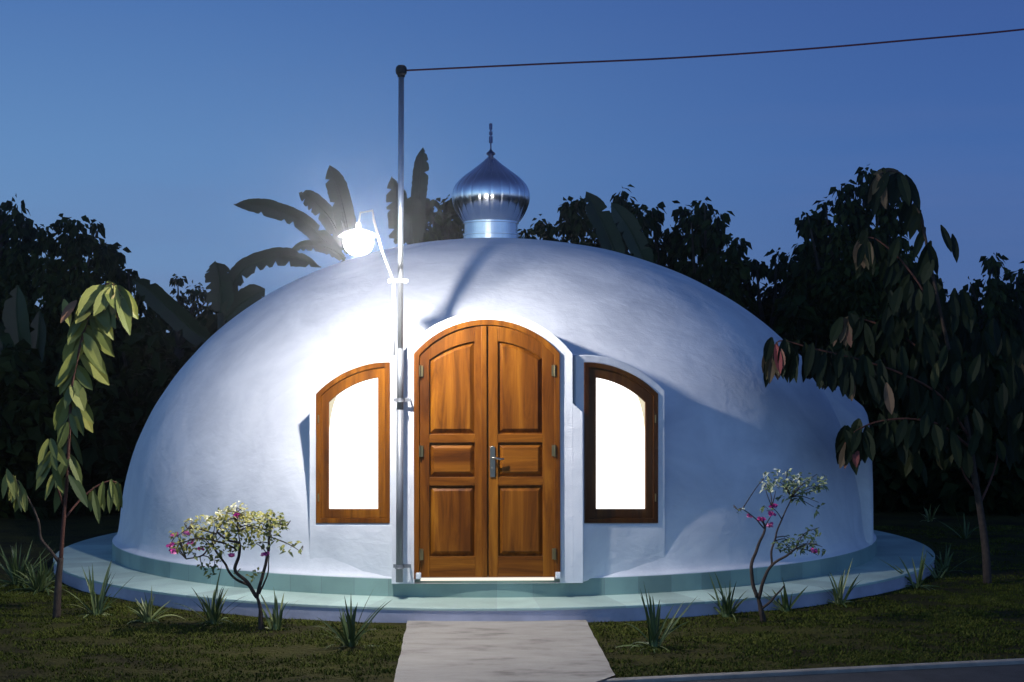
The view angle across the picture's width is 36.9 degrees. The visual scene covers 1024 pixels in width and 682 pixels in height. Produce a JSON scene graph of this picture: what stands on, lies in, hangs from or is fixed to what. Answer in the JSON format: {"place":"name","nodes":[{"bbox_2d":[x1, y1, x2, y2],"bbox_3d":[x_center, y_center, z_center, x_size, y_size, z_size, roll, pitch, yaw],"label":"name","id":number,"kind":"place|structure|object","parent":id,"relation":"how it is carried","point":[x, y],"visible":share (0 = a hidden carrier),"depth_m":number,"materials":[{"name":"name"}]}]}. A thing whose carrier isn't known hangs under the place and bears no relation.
{"place":"outdoors","nodes":[
{"label":"outdoors","id":0,"kind":"place"},
{"bbox_2d":[394,620,614,681],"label":"path","id":1,"kind":"structure","parent":0,"point":[508,651],"depth_m":11.18,"materials":[{"name":"concrete"}]},
{"bbox_2d":[0,494,1023,681],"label":"lawn","id":2,"kind":"structure","parent":0,"point":[22,534],"depth_m":12.25,"materials":[{"name":"plant"}]},
{"bbox_2d":[0,195,43,331],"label":"broadleaf tree","id":3,"kind":"object","parent":2,"relation":"on","point":[16,226],"visible":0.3,"depth_m":25.91,"materials":[{"name":"green plant"}]},
{"bbox_2d":[0,284,45,417],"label":"banana plant","id":4,"kind":"object","parent":2,"relation":"on","point":[15,326],"visible":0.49,"depth_m":23.82,"materials":[{"name":"green plant"}]},
{"bbox_2d":[0,540,54,587],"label":"strap leaf plant","id":5,"kind":"object","parent":2,"relation":"on","point":[13,566],"visible":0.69,"depth_m":14.96,"materials":[{"name":"green plant"}]},
{"bbox_2d":[0,339,76,519],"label":"shrub","id":6,"kind":"object","parent":2,"relation":"on","point":[24,439],"visible":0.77,"depth_m":21.87,"materials":[{"name":"green plant"}]},
{"bbox_2d":[6,556,71,595],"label":"strap leaf plant","id":7,"kind":"object","parent":2,"relation":"on","point":[39,583],"visible":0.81,"depth_m":14.51,"materials":[{"name":"green plant"}]},
{"bbox_2d":[35,559,55,580],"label":"strap leaf plant","id":8,"kind":"object","parent":2,"relation":"on","point":[51,576],"visible":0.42,"depth_m":15.27,"materials":[{"name":"green plant"}]},
{"bbox_2d":[1,281,138,618],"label":"sapling","id":9,"kind":"object","parent":2,"relation":"on","point":[107,303],"visible":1,"depth_m":12.89,"materials":[{"name":"green plant"}]},
{"bbox_2d":[23,213,129,400],"bbox_3d":[-7.319,0.272,25.502,1.905,4.773,1.361,0,-1,-1],"label":"broadleaf tree","id":10,"kind":"object","parent":2,"relation":"on","point":[58,281],"visible":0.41,"depth_m":25.29,"materials":[{"name":"green plant"}]},
{"bbox_2d":[31,336,135,515],"bbox_3d":[-6.446,1.377,22.833,1.968,3.008,1.637,0,-1,-1],"label":"shrub","id":11,"kind":"object","parent":2,"relation":"on","point":[105,453],"visible":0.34,"depth_m":22.40,"materials":[{"name":"green plant"}]},
{"bbox_2d":[64,562,131,617],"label":"strap leaf plant","id":12,"kind":"object","parent":2,"relation":"on","point":[97,606],"visible":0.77,"depth_m":13.10,"materials":[{"name":"green plant"}]},
{"bbox_2d":[92,242,156,373],"bbox_3d":[-6.863,0.456,26.894,1.388,4.460,1.446,0,-1,-28],"label":"broadleaf tree","id":13,"kind":"object","parent":2,"relation":"on","point":[118,275],"visible":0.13,"depth_m":26.77,"materials":[{"name":"green plant"}]},
{"bbox_2d":[90,315,183,512],"bbox_3d":[-5.505,1.188,23.362,2.029,3.263,1.664,0,-1,-1],"label":"shrub","id":14,"kind":"object","parent":2,"relation":"on","point":[146,376],"visible":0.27,"depth_m":22.96,"materials":[{"name":"green plant"}]},
{"bbox_2d":[127,588,183,623],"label":"strap leaf plant","id":15,"kind":"object","parent":2,"relation":"on","point":[145,615],"visible":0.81,"depth_m":12.74,"materials":[{"name":"green plant"}]},
{"bbox_2d":[152,273,216,368],"bbox_3d":[-5.936,0.729,28.646,1.773,3.982,1.433,-1,-1,27],"label":"broadleaf tree","id":16,"kind":"object","parent":2,"relation":"on","point":[193,310],"visible":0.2,"depth_m":28.31,"materials":[{"name":"green plant"}]},
{"bbox_2d":[178,308,226,368],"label":"shrub","id":17,"kind":"object","parent":2,"relation":"on","point":[209,321],"visible":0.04,"depth_m":24.03,"materials":[{"name":"green plant"}]},
{"bbox_2d":[168,566,240,624],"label":"strap leaf plant","id":18,"kind":"object","parent":2,"relation":"on","point":[214,610],"visible":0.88,"depth_m":12.62,"materials":[{"name":"green plant"}]},
{"bbox_2d":[132,247,320,344],"bbox_3d":[-4.275,0.569,22.979,2.821,3.954,0.218,0,-1,-1],"label":"banana plant","id":19,"kind":"object","parent":2,"relation":"on","point":[227,299],"visible":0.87,"depth_m":22.97,"materials":[{"name":"green plant"}]},
{"bbox_2d":[166,501,302,629],"bbox_3d":[-2.229,1.813,12.305,1.141,1.072,0.554,0,-1,-1],"label":"bougainvillea","id":20,"kind":"object","parent":2,"relation":"on","point":[236,513],"visible":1,"depth_m":12.30,"materials":[{"name":"green plant"}]},
{"bbox_2d":[260,586,290,629],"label":"strap leaf plant","id":21,"kind":"object","parent":2,"relation":"on","point":[274,616],"visible":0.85,"depth_m":12.31,"materials":[{"name":"green plant"}]},
{"bbox_2d":[234,165,355,261],"bbox_3d":[-3.309,-0.079,23.634,1.924,5.267,0.266,0,-1,-1],"label":"banana plant","id":22,"kind":"object","parent":2,"relation":"on","point":[337,219],"visible":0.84,"depth_m":23.62,"materials":[{"name":"green plant"}]},
{"bbox_2d":[309,587,392,648],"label":"strap leaf plant","id":23,"kind":"object","parent":2,"relation":"on","point":[349,639],"visible":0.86,"depth_m":11.53,"materials":[{"name":"green plant"}]},
{"bbox_2d":[386,148,428,244],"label":"banana plant","id":24,"kind":"object","parent":2,"relation":"on","point":[414,214],"visible":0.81,"depth_m":24.46,"materials":[{"name":"green plant"}]},
{"bbox_2d":[420,194,463,242],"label":"broadleaf tree","id":25,"kind":"object","parent":2,"relation":"on","point":[445,226],"visible":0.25,"depth_m":26.22,"materials":[{"name":"green plant"}]},
{"bbox_2d":[53,123,934,622],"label":"dome house","id":26,"kind":"structure","parent":2,"relation":"on","point":[593,435],"depth_m":13.92,"materials":[{"name":"white paint"}]},
{"bbox_2d":[316,362,389,522],"bbox_3d":[-1.390,0.898,13.475,0.719,1.416,0.064,-1,-1,21],"label":"window","id":27,"kind":"structure","parent":26,"relation":"in","point":[353,409],"depth_m":13.47,"materials":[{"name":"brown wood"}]},
{"bbox_2d":[393,65,410,581],"bbox_3d":[-0.909,-0.156,13.190,0.133,4.418,0.257,-1,-2,39],"label":"mast pole","id":28,"kind":"object","parent":26,"relation":"attached to","point":[399,566],"visible":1,"depth_m":13.10,"materials":[{"name":"grey metal"}]},
{"bbox_2d":[338,210,407,355],"bbox_3d":[-1.137,-0.458,12.573,0.324,1.144,1.247,0,-1,9],"label":"street lamp","id":29,"kind":"object","parent":28,"relation":"attached to","point":[358,234],"visible":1,"depth_m":12.26,"materials":[{"name":"white metal"}]},
{"bbox_2d":[407,28,1023,70],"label":"overhead cable","id":30,"kind":"object","parent":28,"relation":"attached to","point":[716,54],"visible":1,"depth_m":13.14,"materials":[{"name":"black rubber"}]},
{"bbox_2d":[419,326,487,576],"bbox_3d":[-0.504,0.947,13.211,0.589,2.158,0.094,0,-1,-1],"label":"door","id":31,"kind":"structure","parent":26,"relation":"in","point":[453,370],"depth_m":13.20,"materials":[{"name":"brown wood"}]},
{"bbox_2d":[488,326,555,576],"bbox_3d":[0.085,0.945,13.202,0.582,2.158,0.126,0,-1,-1],"label":"door","id":32,"kind":"structure","parent":26,"relation":"in","point":[521,370],"depth_m":13.21,"materials":[{"name":"brown wood"}]},
{"bbox_2d":[584,362,657,522],"bbox_3d":[0.950,0.896,13.442,0.720,1.416,0.064,0,-1,-22],"label":"window","id":33,"kind":"structure","parent":26,"relation":"in","point":[621,410],"depth_m":13.44,"materials":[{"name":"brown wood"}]},
{"bbox_2d":[20,294,1009,420],"bbox_3d":[-0.431,1.192,34.925,52.841,4.651,6.057,0,-1,-1],"label":"wood","id":34,"kind":"object","parent":2,"relation":"on","point":[173,351],"depth_m":33.27,"materials":[{"name":"green plant"}]},
{"bbox_2d":[517,214,558,240],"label":"broadleaf tree","id":35,"kind":"object","parent":2,"relation":"on","point":[542,230],"visible":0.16,"depth_m":27.43,"materials":[{"name":"green plant"}]},
{"bbox_2d":[552,184,655,263],"bbox_3d":[1.512,-0.038,26.477,2.011,5.388,1.098,0,-1,-22],"label":"broadleaf tree","id":36,"kind":"object","parent":2,"relation":"on","point":[574,225],"visible":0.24,"depth_m":26.12,"materials":[{"name":"green plant"}]},
{"bbox_2d":[584,191,653,262],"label":"banana plant","id":37,"kind":"object","parent":2,"relation":"on","point":[608,232],"visible":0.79,"depth_m":24.07,"materials":[{"name":"green plant"}]},
{"bbox_2d":[616,581,695,651],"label":"strap leaf plant","id":38,"kind":"object","parent":2,"relation":"on","point":[653,624],"visible":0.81,"depth_m":11.51,"materials":[{"name":"green plant"}]},
{"bbox_2d":[640,200,698,275],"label":"broadleaf tree","id":39,"kind":"object","parent":2,"relation":"on","point":[668,253],"visible":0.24,"depth_m":27.02,"materials":[{"name":"green plant"}]},
{"bbox_2d":[675,197,756,315],"bbox_3d":[3.379,0.068,26.212,1.498,5.157,1.756,0,-1,-23],"label":"broadleaf tree","id":40,"kind":"object","parent":2,"relation":"on","point":[719,272],"visible":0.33,"depth_m":25.98,"materials":[{"name":"green plant"}]},
{"bbox_2d":[698,574,748,620],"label":"strap leaf plant","id":41,"kind":"object","parent":2,"relation":"on","point":[727,610],"visible":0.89,"depth_m":12.91,"materials":[{"name":"green plant"}]},
{"bbox_2d":[732,247,798,328],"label":"broadleaf tree","id":42,"kind":"object","parent":2,"relation":"on","point":[764,307],"visible":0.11,"depth_m":27.61,"materials":[{"name":"green plant"}]},
{"bbox_2d":[733,468,828,621],"bbox_3d":[2.229,1.696,12.671,0.810,1.302,0.419,0,-1,-1],"label":"bougainvillea","id":43,"kind":"object","parent":2,"relation":"on","point":[772,506],"visible":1,"depth_m":12.68,"materials":[{"name":"green plant"}]},
{"bbox_2d":[763,578,807,612],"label":"strap leaf plant","id":44,"kind":"object","parent":2,"relation":"on","point":[785,605],"visible":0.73,"depth_m":13.19,"materials":[{"name":"green plant"}]},
{"bbox_2d":[771,295,826,355],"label":"shrub","id":45,"kind":"object","parent":2,"relation":"on","point":[793,320],"visible":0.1,"depth_m":24.10,"materials":[{"name":"green plant"}]},
{"bbox_2d":[824,559,861,607],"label":"strap leaf plant","id":46,"kind":"object","parent":2,"relation":"on","point":[838,595],"visible":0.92,"depth_m":13.58,"materials":[{"name":"green plant"}]},
{"bbox_2d":[774,164,923,363],"bbox_3d":[5.712,-0.160,25.399,2.873,5.567,2.402,0,-1,-1],"label":"broadleaf tree","id":47,"kind":"object","parent":2,"relation":"on","point":[831,288],"visible":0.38,"depth_m":25.30,"materials":[{"name":"green plant"}]},
{"bbox_2d":[830,316,914,507],"bbox_3d":[5.287,1.226,23.505,2.076,3.250,1.702,0,-1,-1],"label":"shrub","id":48,"kind":"object","parent":2,"relation":"on","point":[872,411],"visible":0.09,"depth_m":22.99,"materials":[{"name":"green plant"}]},
{"bbox_2d":[761,167,1023,583],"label":"sapling","id":49,"kind":"object","parent":2,"relation":"on","point":[931,359],"visible":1,"depth_m":14.62,"materials":[{"name":"green plant"}]},
{"bbox_2d":[883,547,937,590],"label":"strap leaf plant","id":50,"kind":"object","parent":2,"relation":"on","point":[919,580],"visible":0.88,"depth_m":14.63,"materials":[{"name":"green plant"}]},
{"bbox_2d":[870,335,976,512],"bbox_3d":[6.146,1.377,22.988,2.096,2.963,1.688,0,-1,-1],"label":"shrub","id":51,"kind":"object","parent":2,"relation":"on","point":[887,485],"visible":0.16,"depth_m":22.53,"materials":[{"name":"green plant"}]},
{"bbox_2d":[917,505,938,521],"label":"strap leaf plant","id":52,"kind":"object","parent":2,"relation":"on","point":[927,516],"visible":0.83,"depth_m":21.10,"materials":[{"name":"green plant"}]},
{"bbox_2d":[919,561,946,578],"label":"strap leaf plant","id":53,"kind":"object","parent":2,"relation":"on","point":[933,573],"visible":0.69,"depth_m":15.29,"materials":[{"name":"green plant"}]},
{"bbox_2d":[908,262,967,353],"bbox_3d":[7.359,0.603,26.790,2.089,4.089,1.413,0,-1,-1],"label":"broadleaf tree","id":54,"kind":"object","parent":2,"relation":"on","point":[937,278],"visible":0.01,"depth_m":26.80,"materials":[{"name":"green plant"}]},
{"bbox_2d":[927,544,977,571],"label":"strap leaf plant","id":55,"kind":"object","parent":2,"relation":"on","point":[946,566],"visible":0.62,"depth_m":15.80,"materials":[{"name":"green plant"}]},
{"bbox_2d":[937,512,977,538],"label":"strap leaf plant","id":56,"kind":"object","parent":2,"relation":"on","point":[965,530],"visible":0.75,"depth_m":18.95,"materials":[{"name":"green plant"}]},
{"bbox_2d":[920,345,1023,516],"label":"shrub","id":57,"kind":"object","parent":2,"relation":"on","point":[1012,480],"visible":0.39,"depth_m":22.04,"materials":[{"name":"green plant"}]},
{"bbox_2d":[953,252,1021,364],"bbox_3d":[8.157,0.568,26.122,1.388,4.128,1.187,0,-1,-1],"label":"broadleaf tree","id":58,"kind":"object","parent":2,"relation":"on","point":[994,300],"visible":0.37,"depth_m":25.88,"materials":[{"name":"green plant"}]},
{"bbox_2d":[971,333,1023,508],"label":"shrub","id":59,"kind":"object","parent":2,"relation":"on","point":[982,479],"visible":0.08,"depth_m":22.52,"materials":[{"name":"green plant"}]},
{"bbox_2d":[1003,261,1023,338],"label":"broadleaf tree","id":60,"kind":"object","parent":2,"relation":"on","point":[1018,291],"visible":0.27,"depth_m":26.63,"materials":[{"name":"green plant"}]},
{"bbox_2d":[0,0,1023,332],"label":"sky","id":61,"kind":"structure","parent":0,"point":[148,121],"materials":[{"name":"blue"}]},
{"bbox_2d":[672,664,1023,681],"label":"road","id":62,"kind":"structure","parent":0,"point":[1005,673],"depth_m":10.45,"materials":[{"name":"grey asphalt"}]},
{"bbox_2d":[597,658,1023,681],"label":"kerb","id":63,"kind":"structure","parent":62,"relation":"on","point":[789,672],"depth_m":10.55,"materials":[{"name":"concrete"}]}
]}

